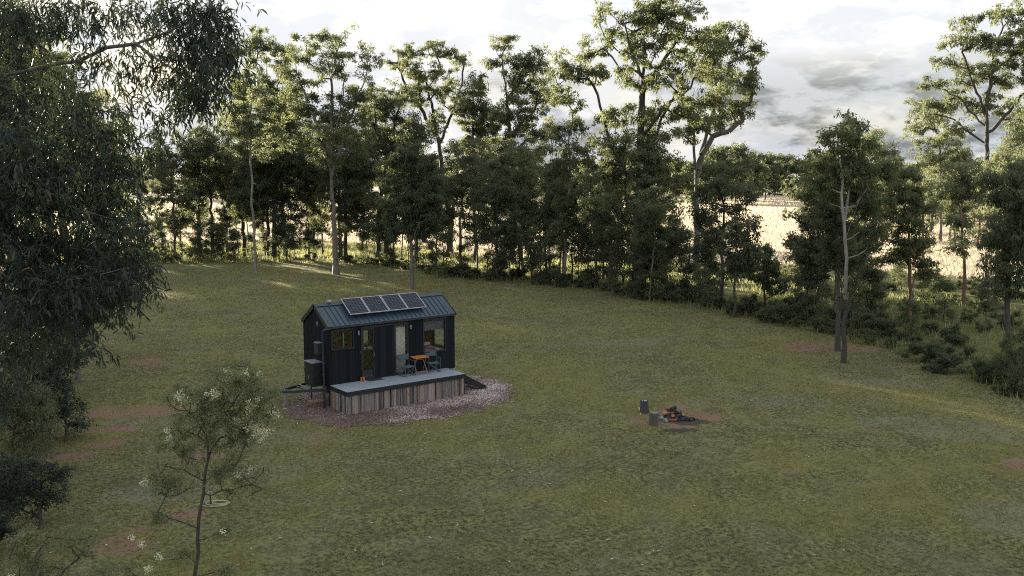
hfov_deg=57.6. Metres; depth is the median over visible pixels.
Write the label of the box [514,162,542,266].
slender gum
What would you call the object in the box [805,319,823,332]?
scrub bush
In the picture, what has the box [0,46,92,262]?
gum tree
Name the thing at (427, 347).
bed
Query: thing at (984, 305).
young gum
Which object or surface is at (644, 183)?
slender gum
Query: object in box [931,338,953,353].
shrub
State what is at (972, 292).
shrub
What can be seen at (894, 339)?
scrub bush
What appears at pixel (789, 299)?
scrub bush
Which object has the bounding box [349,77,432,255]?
gum tree
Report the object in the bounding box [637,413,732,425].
charcoal crumbs
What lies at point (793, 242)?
gum tree
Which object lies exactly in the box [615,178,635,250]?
gum tree
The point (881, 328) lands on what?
scrub bush
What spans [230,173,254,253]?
slender gum
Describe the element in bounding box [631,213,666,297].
slender gum
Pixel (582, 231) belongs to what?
young gum
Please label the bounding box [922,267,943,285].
shrub
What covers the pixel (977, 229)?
gum tree
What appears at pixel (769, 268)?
bushy tree
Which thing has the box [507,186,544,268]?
gum tree
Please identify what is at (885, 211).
gum tree
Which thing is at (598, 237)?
slender gum
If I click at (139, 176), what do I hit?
distant gum
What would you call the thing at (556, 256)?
young gum
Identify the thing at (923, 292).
young gum
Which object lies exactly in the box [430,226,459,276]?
young gum
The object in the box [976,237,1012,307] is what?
young gum
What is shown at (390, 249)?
young gum
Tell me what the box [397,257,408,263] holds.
shrub
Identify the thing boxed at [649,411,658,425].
log stool
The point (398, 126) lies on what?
gum tree
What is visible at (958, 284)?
shrub
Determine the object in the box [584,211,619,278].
gum tree
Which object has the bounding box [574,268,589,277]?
scrub bush
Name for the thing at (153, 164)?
distant gum
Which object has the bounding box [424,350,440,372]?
director chair
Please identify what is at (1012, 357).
young gum
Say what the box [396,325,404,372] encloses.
curtain
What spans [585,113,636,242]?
slender gum
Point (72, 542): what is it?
wattle bush
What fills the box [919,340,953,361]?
shrub
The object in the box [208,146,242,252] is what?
gum tree
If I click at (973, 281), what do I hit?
shrub
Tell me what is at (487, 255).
young gum
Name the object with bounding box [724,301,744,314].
scrub bush
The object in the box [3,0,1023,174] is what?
sky
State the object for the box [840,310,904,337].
scrub bush
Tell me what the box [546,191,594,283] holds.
young gum
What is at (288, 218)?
young gum
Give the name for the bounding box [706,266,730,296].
young gum
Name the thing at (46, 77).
gum tree
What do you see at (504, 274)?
scrub bush
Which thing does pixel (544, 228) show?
gum tree
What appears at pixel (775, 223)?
paddock grass
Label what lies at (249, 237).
young gum
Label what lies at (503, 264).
young gum
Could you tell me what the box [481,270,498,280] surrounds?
shrub
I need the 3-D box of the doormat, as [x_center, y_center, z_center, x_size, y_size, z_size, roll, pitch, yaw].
[-5.852,3.909,39.779,0.700,0.013,0.325,-5,9,-37]
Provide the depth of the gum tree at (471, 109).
102.80 m
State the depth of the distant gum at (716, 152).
284.26 m
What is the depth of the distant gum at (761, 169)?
299.43 m
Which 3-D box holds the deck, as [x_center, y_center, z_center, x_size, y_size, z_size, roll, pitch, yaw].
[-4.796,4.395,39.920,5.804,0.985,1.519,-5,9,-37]
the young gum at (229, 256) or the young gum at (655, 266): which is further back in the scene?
the young gum at (229, 256)
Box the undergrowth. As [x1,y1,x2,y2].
[0,239,1023,405]
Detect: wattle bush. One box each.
[0,366,65,463]
[0,450,30,541]
[0,522,117,575]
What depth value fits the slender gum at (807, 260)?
59.48 m
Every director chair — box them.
[398,353,415,376]
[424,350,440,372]
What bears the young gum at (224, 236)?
on the ground at (414, 550)
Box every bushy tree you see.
[0,277,84,449]
[41,325,100,377]
[371,138,456,289]
[438,139,493,264]
[713,212,769,317]
[745,242,793,304]
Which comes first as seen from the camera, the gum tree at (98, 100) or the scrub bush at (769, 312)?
the scrub bush at (769, 312)
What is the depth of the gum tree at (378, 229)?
96.38 m
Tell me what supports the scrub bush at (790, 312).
on the ground at (414, 550)
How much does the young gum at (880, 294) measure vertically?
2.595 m
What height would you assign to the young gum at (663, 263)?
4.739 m
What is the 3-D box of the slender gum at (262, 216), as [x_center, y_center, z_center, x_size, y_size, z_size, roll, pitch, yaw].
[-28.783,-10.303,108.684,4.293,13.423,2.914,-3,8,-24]
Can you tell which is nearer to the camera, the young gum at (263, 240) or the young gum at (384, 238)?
the young gum at (384, 238)
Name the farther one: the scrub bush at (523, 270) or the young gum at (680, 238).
the scrub bush at (523, 270)
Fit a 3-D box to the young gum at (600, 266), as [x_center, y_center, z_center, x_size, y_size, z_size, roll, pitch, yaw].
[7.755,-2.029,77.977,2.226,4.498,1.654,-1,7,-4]
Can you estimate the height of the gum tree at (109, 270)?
8.154 m
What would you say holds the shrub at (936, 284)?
on the ground at (414, 550)
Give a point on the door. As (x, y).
(384, 335)
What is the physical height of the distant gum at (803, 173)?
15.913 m
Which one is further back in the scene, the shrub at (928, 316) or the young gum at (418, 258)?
the young gum at (418, 258)
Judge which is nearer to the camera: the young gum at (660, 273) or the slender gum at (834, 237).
the slender gum at (834, 237)
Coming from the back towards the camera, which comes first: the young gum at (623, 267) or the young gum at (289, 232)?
the young gum at (289, 232)
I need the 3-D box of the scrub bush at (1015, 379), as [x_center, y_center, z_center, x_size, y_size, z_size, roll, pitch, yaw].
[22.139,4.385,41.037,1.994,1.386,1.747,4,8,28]
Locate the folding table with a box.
[410,355,428,374]
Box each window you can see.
[331,328,354,350]
[422,317,445,352]
[431,330,443,347]
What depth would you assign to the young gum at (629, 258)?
73.31 m
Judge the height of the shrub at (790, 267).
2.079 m
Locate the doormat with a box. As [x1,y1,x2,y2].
[367,378,382,381]
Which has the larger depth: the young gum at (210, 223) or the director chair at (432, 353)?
the young gum at (210, 223)
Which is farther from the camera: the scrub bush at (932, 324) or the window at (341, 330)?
the scrub bush at (932, 324)
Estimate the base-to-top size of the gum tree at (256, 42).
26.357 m
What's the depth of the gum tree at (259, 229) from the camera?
135.57 m
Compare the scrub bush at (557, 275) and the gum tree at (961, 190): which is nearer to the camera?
the gum tree at (961, 190)
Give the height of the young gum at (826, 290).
3.520 m
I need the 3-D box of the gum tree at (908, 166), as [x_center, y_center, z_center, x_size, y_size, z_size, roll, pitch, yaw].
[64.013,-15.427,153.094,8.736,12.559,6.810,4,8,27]
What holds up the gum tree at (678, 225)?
on the ground at (414, 550)
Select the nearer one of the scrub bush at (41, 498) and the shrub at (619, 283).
the scrub bush at (41, 498)
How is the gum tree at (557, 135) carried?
on the ground at (414, 550)
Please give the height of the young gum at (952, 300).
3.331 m
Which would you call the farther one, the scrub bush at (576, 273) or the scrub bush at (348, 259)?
the scrub bush at (348, 259)
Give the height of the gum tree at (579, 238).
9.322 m
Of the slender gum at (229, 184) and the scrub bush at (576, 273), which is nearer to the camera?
the scrub bush at (576, 273)
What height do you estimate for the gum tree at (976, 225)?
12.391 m
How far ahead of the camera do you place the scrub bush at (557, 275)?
79.70 m
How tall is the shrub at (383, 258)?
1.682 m
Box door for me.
[360,322,408,379]
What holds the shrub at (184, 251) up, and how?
on the ground at (414, 550)
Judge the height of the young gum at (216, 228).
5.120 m
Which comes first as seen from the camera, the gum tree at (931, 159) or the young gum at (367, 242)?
the young gum at (367, 242)
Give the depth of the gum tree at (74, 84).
112.17 m
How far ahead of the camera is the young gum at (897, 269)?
81.81 m
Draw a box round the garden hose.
[199,489,229,506]
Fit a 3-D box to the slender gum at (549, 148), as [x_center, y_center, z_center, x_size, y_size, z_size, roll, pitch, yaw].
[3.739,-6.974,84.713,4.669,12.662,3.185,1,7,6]
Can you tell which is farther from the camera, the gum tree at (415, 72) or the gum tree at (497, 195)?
the gum tree at (415, 72)
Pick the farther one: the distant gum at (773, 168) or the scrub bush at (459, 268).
the distant gum at (773, 168)
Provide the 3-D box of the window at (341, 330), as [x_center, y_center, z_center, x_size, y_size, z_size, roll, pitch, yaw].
[-7.088,2.140,38.915,1.070,0.870,0.120,-5,9,-37]
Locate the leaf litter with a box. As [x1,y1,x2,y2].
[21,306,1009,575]
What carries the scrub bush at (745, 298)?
on the ground at (414, 550)
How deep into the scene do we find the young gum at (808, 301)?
59.75 m
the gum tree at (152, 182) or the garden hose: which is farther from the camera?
the gum tree at (152, 182)
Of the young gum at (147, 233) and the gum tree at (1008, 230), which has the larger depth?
the young gum at (147, 233)
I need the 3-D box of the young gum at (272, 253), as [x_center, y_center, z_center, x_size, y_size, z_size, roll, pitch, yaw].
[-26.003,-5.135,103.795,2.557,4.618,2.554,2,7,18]
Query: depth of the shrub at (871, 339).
53.42 m
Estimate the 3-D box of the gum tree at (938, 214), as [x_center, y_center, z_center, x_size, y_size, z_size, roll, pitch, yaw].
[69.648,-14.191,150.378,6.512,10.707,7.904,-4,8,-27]
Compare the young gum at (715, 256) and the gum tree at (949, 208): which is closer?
the young gum at (715, 256)
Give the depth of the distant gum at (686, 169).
285.46 m
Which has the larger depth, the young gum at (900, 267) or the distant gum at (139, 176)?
the distant gum at (139, 176)
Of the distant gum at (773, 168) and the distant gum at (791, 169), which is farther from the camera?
the distant gum at (791, 169)
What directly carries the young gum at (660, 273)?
on the ground at (414, 550)
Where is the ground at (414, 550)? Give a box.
[0,174,1023,575]
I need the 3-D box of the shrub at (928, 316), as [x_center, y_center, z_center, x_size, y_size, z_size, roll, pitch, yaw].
[25.892,1.696,60.251,2.464,1.762,2.022,1,7,4]
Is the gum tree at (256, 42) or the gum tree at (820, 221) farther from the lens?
the gum tree at (256, 42)
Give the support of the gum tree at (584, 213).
on the ground at (414, 550)
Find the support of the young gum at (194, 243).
on the ground at (414, 550)
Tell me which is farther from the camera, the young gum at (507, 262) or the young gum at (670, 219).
the young gum at (670, 219)
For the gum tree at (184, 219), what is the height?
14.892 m
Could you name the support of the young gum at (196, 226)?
on the ground at (414, 550)
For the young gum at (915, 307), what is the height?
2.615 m
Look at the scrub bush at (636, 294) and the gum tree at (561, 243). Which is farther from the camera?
the gum tree at (561, 243)
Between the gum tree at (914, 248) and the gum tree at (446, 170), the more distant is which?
the gum tree at (446, 170)
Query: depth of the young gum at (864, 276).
61.33 m
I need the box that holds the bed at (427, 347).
[424,341,440,350]
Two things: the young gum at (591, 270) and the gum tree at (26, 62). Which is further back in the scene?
the gum tree at (26, 62)
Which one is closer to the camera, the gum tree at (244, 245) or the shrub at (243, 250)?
the shrub at (243, 250)
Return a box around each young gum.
[136,225,158,260]
[156,231,168,260]
[186,216,211,254]
[189,236,205,261]
[193,227,209,257]
[203,214,222,258]
[203,233,212,258]
[207,218,233,259]
[209,227,225,258]
[214,212,230,241]
[222,230,244,260]
[224,218,247,262]
[243,231,260,260]
[258,230,271,252]
[266,210,286,259]
[267,222,285,258]
[276,210,297,257]
[279,221,300,262]
[287,218,305,259]
[294,208,315,253]
[301,227,317,254]
[309,216,325,258]
[337,223,350,262]
[353,230,370,261]
[355,199,378,253]
[376,196,393,258]
[383,237,397,258]
[402,228,429,265]
[423,233,441,265]
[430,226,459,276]
[454,240,471,270]
[474,227,499,269]
[488,227,513,278]
[490,219,524,281]
[493,247,508,269]
[517,225,548,279]
[523,247,542,282]
[535,228,562,284]
[541,231,562,270]
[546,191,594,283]
[567,218,591,278]
[576,240,601,278]
[592,243,618,282]
[604,225,632,285]
[604,240,625,294]
[613,212,632,285]
[619,241,648,284]
[624,254,646,294]
[625,231,670,280]
[628,262,650,299]
[634,246,670,299]
[648,245,673,282]
[659,240,680,290]
[662,211,683,265]
[664,224,704,297]
[673,259,696,298]
[693,263,717,307]
[695,250,720,295]
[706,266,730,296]
[707,226,720,259]
[787,237,816,298]
[796,264,819,323]
[806,279,835,329]
[835,259,874,339]
[849,262,885,318]
[858,255,885,306]
[869,257,889,301]
[871,286,892,319]
[886,246,907,274]
[889,262,912,289]
[894,296,925,336]
[911,268,931,301]
[930,274,959,322]
[974,277,997,318]
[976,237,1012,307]
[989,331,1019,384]
[1001,344,1022,382]
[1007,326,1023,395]
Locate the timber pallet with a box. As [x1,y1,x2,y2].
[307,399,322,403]
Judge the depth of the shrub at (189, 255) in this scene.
103.39 m
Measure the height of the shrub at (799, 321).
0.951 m
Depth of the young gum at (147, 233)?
101.64 m
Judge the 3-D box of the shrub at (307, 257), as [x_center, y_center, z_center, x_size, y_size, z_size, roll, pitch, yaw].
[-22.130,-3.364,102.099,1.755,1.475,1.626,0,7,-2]
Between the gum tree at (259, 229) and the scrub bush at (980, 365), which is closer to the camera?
the scrub bush at (980, 365)
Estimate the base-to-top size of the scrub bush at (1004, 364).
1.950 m
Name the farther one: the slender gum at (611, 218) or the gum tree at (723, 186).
the slender gum at (611, 218)
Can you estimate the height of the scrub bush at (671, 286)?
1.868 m
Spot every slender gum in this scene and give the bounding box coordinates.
[213,191,235,257]
[227,180,243,255]
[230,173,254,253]
[251,145,275,255]
[294,145,320,254]
[379,169,410,260]
[438,176,457,260]
[460,138,496,268]
[509,153,540,269]
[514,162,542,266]
[530,141,578,269]
[538,157,581,281]
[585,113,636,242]
[586,169,625,284]
[589,200,620,291]
[622,184,671,300]
[626,128,690,285]
[626,149,664,221]
[626,174,663,232]
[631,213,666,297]
[686,213,725,294]
[790,214,840,315]
[815,209,861,321]
[825,162,855,311]
[840,235,868,301]
[847,178,893,321]
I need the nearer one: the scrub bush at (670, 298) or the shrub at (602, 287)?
the scrub bush at (670, 298)
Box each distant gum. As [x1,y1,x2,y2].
[123,154,148,196]
[140,148,178,196]
[571,157,582,188]
[577,155,600,196]
[665,160,684,202]
[680,161,706,202]
[699,143,737,200]
[725,141,757,201]
[745,150,771,195]
[751,151,783,199]
[772,166,786,195]
[774,152,796,192]
[784,159,800,194]
[793,158,814,200]
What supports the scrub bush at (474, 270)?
on the ground at (414, 550)
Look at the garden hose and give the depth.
27.65 m
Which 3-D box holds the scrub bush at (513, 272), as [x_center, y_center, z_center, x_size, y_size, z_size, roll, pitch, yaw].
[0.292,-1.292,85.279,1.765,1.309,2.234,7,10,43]
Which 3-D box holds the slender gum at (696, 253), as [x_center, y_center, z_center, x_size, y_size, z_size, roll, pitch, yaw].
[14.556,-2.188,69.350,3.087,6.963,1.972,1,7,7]
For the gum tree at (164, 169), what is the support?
on the ground at (414, 550)
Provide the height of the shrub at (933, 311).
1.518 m
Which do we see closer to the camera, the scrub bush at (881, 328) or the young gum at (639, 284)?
the scrub bush at (881, 328)
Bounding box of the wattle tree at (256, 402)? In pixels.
[118,358,287,575]
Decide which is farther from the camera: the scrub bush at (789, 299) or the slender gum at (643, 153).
the slender gum at (643, 153)
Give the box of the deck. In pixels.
[330,368,465,414]
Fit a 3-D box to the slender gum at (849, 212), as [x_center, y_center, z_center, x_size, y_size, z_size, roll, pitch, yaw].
[21.770,-2.210,58.369,3.728,9.813,2.598,2,7,18]
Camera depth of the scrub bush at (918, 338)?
52.80 m
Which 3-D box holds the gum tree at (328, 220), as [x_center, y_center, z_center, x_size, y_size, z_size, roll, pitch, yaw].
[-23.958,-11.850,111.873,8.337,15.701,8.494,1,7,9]
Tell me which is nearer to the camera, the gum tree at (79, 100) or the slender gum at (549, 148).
the slender gum at (549, 148)
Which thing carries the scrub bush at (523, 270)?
on the ground at (414, 550)
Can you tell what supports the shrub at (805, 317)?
on the ground at (414, 550)
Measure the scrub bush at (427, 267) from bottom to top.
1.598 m
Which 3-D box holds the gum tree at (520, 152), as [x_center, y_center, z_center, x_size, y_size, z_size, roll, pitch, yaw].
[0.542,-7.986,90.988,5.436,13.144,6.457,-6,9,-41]
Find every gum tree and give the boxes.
[0,0,57,262]
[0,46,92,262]
[0,94,57,292]
[1,6,74,260]
[4,78,56,219]
[22,19,106,225]
[23,236,121,382]
[30,51,106,235]
[32,48,74,233]
[38,95,95,238]
[54,81,101,189]
[67,214,145,354]
[83,85,138,242]
[120,196,145,224]
[127,215,150,249]
[142,128,199,254]
[143,179,167,216]
[149,209,170,246]
[157,129,223,226]
[162,208,192,251]
[180,127,225,236]
[189,198,214,231]
[193,117,242,255]
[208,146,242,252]
[211,24,307,258]
[213,122,269,248]
[221,75,296,272]
[227,141,321,258]
[234,102,321,256]
[257,194,266,234]
[274,22,385,274]
[291,127,337,252]
[296,161,331,255]
[299,115,379,252]
[308,139,383,262]
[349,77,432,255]
[352,93,426,254]
[358,186,405,267]
[381,109,448,254]
[383,39,472,253]
[420,165,453,250]
[447,67,511,260]
[464,146,542,280]
[476,34,559,264]
[500,139,544,257]
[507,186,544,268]
[517,173,566,268]
[533,83,598,279]
[534,183,546,234]
[542,0,739,296]
[542,185,584,272]
[571,205,592,234]
[572,180,613,282]
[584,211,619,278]
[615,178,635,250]
[647,219,693,270]
[662,213,686,261]
[669,19,768,280]
[676,157,761,296]
[779,175,831,319]
[791,151,873,351]
[795,108,905,362]
[836,125,902,225]
[869,181,900,231]
[873,161,942,326]
[893,164,947,259]
[894,157,924,225]
[898,96,975,241]
[910,0,1023,253]
[917,161,953,232]
[926,174,957,229]
[928,150,978,241]
[929,144,983,240]
[932,157,993,306]
[957,175,993,243]
[959,155,993,237]
[970,136,1023,249]
[970,156,1023,385]
[983,144,1019,167]
[990,92,1023,212]
[990,130,1023,162]
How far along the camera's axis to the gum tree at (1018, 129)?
104.97 m
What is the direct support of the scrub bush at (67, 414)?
on the ground at (414, 550)
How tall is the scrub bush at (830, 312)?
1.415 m
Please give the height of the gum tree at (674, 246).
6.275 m
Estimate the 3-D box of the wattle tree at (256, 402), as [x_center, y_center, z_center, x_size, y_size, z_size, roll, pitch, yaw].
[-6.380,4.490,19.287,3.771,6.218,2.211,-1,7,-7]
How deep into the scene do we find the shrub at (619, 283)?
74.42 m
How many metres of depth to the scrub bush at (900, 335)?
54.61 m
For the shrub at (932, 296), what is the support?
on the ground at (414, 550)
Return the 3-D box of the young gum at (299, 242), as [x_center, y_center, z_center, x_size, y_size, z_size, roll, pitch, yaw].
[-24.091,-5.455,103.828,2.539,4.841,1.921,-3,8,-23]
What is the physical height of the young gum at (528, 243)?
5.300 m
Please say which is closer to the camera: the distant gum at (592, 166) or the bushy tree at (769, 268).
the bushy tree at (769, 268)
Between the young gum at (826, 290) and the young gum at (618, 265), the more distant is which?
the young gum at (618, 265)
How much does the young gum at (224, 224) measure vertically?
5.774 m
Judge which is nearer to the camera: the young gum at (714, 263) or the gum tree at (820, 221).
the gum tree at (820, 221)
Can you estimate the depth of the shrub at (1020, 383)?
40.62 m
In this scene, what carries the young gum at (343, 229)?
on the ground at (414, 550)
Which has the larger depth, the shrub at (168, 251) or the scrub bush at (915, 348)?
the shrub at (168, 251)
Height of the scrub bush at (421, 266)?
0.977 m
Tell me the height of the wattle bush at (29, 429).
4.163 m
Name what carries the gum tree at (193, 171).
on the ground at (414, 550)
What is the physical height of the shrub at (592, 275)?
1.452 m
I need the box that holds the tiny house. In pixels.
[269,292,456,408]
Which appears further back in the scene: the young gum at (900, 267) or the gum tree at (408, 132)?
the gum tree at (408, 132)
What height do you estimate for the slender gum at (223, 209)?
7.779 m
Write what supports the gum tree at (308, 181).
on the ground at (414, 550)
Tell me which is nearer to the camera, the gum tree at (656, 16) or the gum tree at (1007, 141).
the gum tree at (656, 16)
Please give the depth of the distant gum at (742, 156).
291.07 m
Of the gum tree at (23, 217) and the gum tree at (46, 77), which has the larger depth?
the gum tree at (46, 77)
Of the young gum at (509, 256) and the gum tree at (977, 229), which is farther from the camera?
the gum tree at (977, 229)
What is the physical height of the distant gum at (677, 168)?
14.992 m
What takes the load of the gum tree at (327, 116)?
on the ground at (414, 550)
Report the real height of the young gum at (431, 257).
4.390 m
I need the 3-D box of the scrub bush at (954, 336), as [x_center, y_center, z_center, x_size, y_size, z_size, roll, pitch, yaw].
[25.146,2.851,52.680,2.669,2.032,2.402,-3,8,-21]
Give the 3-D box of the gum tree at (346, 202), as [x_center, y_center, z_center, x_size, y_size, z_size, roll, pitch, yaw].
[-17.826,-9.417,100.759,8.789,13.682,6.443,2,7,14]
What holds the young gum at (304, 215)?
on the ground at (414, 550)
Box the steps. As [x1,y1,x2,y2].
[465,375,485,388]
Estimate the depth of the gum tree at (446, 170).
95.34 m
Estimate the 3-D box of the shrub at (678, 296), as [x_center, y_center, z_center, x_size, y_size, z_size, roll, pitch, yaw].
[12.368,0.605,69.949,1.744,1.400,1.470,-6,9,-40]
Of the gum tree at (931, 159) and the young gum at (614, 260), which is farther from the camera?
the gum tree at (931, 159)
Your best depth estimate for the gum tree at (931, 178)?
98.48 m
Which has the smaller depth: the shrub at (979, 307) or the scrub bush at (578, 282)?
the shrub at (979, 307)
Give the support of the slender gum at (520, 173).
on the ground at (414, 550)
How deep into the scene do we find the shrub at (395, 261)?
96.61 m
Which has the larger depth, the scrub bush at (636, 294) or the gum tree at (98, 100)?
the gum tree at (98, 100)
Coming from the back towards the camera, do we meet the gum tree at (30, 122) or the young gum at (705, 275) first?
the gum tree at (30, 122)
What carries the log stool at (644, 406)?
on the ground at (414, 550)
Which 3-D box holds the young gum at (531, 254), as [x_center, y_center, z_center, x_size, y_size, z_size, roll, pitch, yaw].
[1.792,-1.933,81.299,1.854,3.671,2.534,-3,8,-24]
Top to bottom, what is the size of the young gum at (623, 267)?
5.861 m
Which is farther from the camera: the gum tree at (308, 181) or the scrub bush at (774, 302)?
the gum tree at (308, 181)
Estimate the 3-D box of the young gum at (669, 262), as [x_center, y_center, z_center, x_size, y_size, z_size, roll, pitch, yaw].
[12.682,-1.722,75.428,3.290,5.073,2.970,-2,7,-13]
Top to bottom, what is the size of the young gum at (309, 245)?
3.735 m
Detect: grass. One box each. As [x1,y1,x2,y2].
[19,194,1023,280]
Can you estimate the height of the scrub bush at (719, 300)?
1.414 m
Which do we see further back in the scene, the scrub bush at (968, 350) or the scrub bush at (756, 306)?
the scrub bush at (756, 306)
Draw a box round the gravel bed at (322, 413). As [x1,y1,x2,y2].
[282,376,512,427]
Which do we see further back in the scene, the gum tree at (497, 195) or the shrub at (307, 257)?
the shrub at (307, 257)
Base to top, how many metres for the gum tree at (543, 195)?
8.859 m
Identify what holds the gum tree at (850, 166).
on the ground at (414, 550)
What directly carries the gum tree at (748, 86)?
on the ground at (414, 550)
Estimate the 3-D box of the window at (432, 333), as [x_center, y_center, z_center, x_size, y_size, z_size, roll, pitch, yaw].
[-3.271,2.250,43.121,0.170,0.920,1.500,-5,9,-37]
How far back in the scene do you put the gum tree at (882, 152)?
111.81 m
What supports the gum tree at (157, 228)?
on the ground at (414, 550)
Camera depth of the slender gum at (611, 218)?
77.90 m
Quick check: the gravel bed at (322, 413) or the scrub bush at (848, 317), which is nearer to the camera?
the gravel bed at (322, 413)
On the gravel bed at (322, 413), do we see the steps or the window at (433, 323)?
the steps
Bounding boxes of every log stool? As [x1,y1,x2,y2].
[639,400,648,413]
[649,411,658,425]
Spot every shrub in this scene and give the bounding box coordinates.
[157,249,174,262]
[168,248,183,260]
[180,248,194,259]
[187,250,204,260]
[241,247,254,259]
[303,251,317,261]
[365,252,382,263]
[374,250,385,263]
[385,256,401,266]
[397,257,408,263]
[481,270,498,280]
[577,272,600,288]
[584,269,594,279]
[599,281,610,290]
[606,281,625,294]
[666,288,685,302]
[720,296,737,304]
[780,264,793,275]
[786,262,806,275]
[787,315,805,326]
[802,313,813,321]
[830,294,849,306]
[853,328,881,344]
[883,278,897,290]
[896,300,933,323]
[897,299,919,314]
[918,288,935,301]
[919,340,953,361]
[921,276,950,293]
[921,298,945,317]
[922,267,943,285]
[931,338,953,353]
[955,275,971,288]
[958,298,975,306]
[960,307,979,322]
[966,275,981,287]
[967,284,989,301]
[969,302,986,313]
[974,319,993,331]
[986,303,1023,328]
[1006,378,1023,390]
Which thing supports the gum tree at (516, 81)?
on the ground at (414, 550)
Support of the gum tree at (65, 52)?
on the ground at (414, 550)
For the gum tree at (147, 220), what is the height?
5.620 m
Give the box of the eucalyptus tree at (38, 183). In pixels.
[0,0,267,426]
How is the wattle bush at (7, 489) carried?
on the ground at (414, 550)
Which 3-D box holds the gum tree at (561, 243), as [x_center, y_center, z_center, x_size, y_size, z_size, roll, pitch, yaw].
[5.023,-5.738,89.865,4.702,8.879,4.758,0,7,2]
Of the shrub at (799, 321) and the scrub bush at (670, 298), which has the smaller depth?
the shrub at (799, 321)
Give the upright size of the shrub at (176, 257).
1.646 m
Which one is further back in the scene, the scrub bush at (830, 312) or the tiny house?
the scrub bush at (830, 312)
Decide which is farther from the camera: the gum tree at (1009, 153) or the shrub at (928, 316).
the gum tree at (1009, 153)
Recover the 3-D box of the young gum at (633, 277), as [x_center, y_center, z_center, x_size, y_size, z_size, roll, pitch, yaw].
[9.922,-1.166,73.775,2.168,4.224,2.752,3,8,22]
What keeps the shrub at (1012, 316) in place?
on the ground at (414, 550)
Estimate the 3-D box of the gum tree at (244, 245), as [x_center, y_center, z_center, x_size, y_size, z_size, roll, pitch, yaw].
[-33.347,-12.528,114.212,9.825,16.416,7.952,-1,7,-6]
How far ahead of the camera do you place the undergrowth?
72.81 m
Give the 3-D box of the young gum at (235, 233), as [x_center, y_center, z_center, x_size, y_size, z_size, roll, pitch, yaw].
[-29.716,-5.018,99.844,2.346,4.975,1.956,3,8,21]
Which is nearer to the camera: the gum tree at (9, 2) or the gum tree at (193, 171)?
the gum tree at (9, 2)
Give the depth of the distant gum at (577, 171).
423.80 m
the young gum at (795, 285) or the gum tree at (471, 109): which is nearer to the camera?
the young gum at (795, 285)
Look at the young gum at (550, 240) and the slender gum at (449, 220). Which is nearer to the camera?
the young gum at (550, 240)
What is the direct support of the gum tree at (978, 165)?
on the ground at (414, 550)
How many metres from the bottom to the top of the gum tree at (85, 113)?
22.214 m
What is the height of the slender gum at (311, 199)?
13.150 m
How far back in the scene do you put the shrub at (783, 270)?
87.09 m
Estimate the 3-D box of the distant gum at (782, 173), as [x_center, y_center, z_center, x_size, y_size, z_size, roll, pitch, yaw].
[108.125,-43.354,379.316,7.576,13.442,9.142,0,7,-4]
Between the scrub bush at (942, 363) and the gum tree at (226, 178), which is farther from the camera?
the gum tree at (226, 178)
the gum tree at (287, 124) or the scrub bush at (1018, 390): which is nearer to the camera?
the scrub bush at (1018, 390)
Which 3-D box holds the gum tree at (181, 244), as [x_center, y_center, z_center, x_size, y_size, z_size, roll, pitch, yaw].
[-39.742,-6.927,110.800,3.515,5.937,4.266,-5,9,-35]
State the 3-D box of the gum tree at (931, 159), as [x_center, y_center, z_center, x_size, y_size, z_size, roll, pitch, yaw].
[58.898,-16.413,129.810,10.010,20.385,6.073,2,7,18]
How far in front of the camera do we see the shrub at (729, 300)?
66.92 m
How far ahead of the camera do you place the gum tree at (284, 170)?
103.67 m
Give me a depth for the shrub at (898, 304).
62.40 m
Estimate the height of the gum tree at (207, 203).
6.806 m
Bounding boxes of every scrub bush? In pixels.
[0,450,74,528]
[36,384,98,440]
[339,254,357,262]
[383,258,396,266]
[416,264,424,270]
[424,262,443,273]
[445,262,471,276]
[460,267,481,277]
[489,268,508,279]
[507,268,524,279]
[508,266,527,279]
[537,267,574,287]
[571,278,585,287]
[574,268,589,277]
[631,282,656,299]
[655,285,671,299]
[656,280,693,297]
[685,290,702,302]
[699,298,715,307]
[714,296,725,308]
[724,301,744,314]
[738,292,766,310]
[741,296,762,317]
[753,302,787,321]
[764,299,782,319]
[766,301,806,322]
[780,292,822,305]
[793,302,824,314]
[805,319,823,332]
[812,307,843,323]
[818,321,853,335]
[834,309,861,328]
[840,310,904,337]
[862,323,898,331]
[884,336,900,346]
[894,331,910,339]
[894,339,959,362]
[907,335,924,343]
[919,320,940,334]
[920,351,977,374]
[936,320,970,346]
[956,356,1005,383]
[957,344,977,358]
[987,356,1023,379]
[990,373,1022,398]
[1006,385,1023,395]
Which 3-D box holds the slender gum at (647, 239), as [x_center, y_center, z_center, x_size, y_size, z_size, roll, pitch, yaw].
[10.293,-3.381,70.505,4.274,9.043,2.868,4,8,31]
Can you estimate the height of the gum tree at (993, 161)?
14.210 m
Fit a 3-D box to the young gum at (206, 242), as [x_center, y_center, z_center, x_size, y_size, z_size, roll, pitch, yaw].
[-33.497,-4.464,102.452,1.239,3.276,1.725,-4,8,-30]

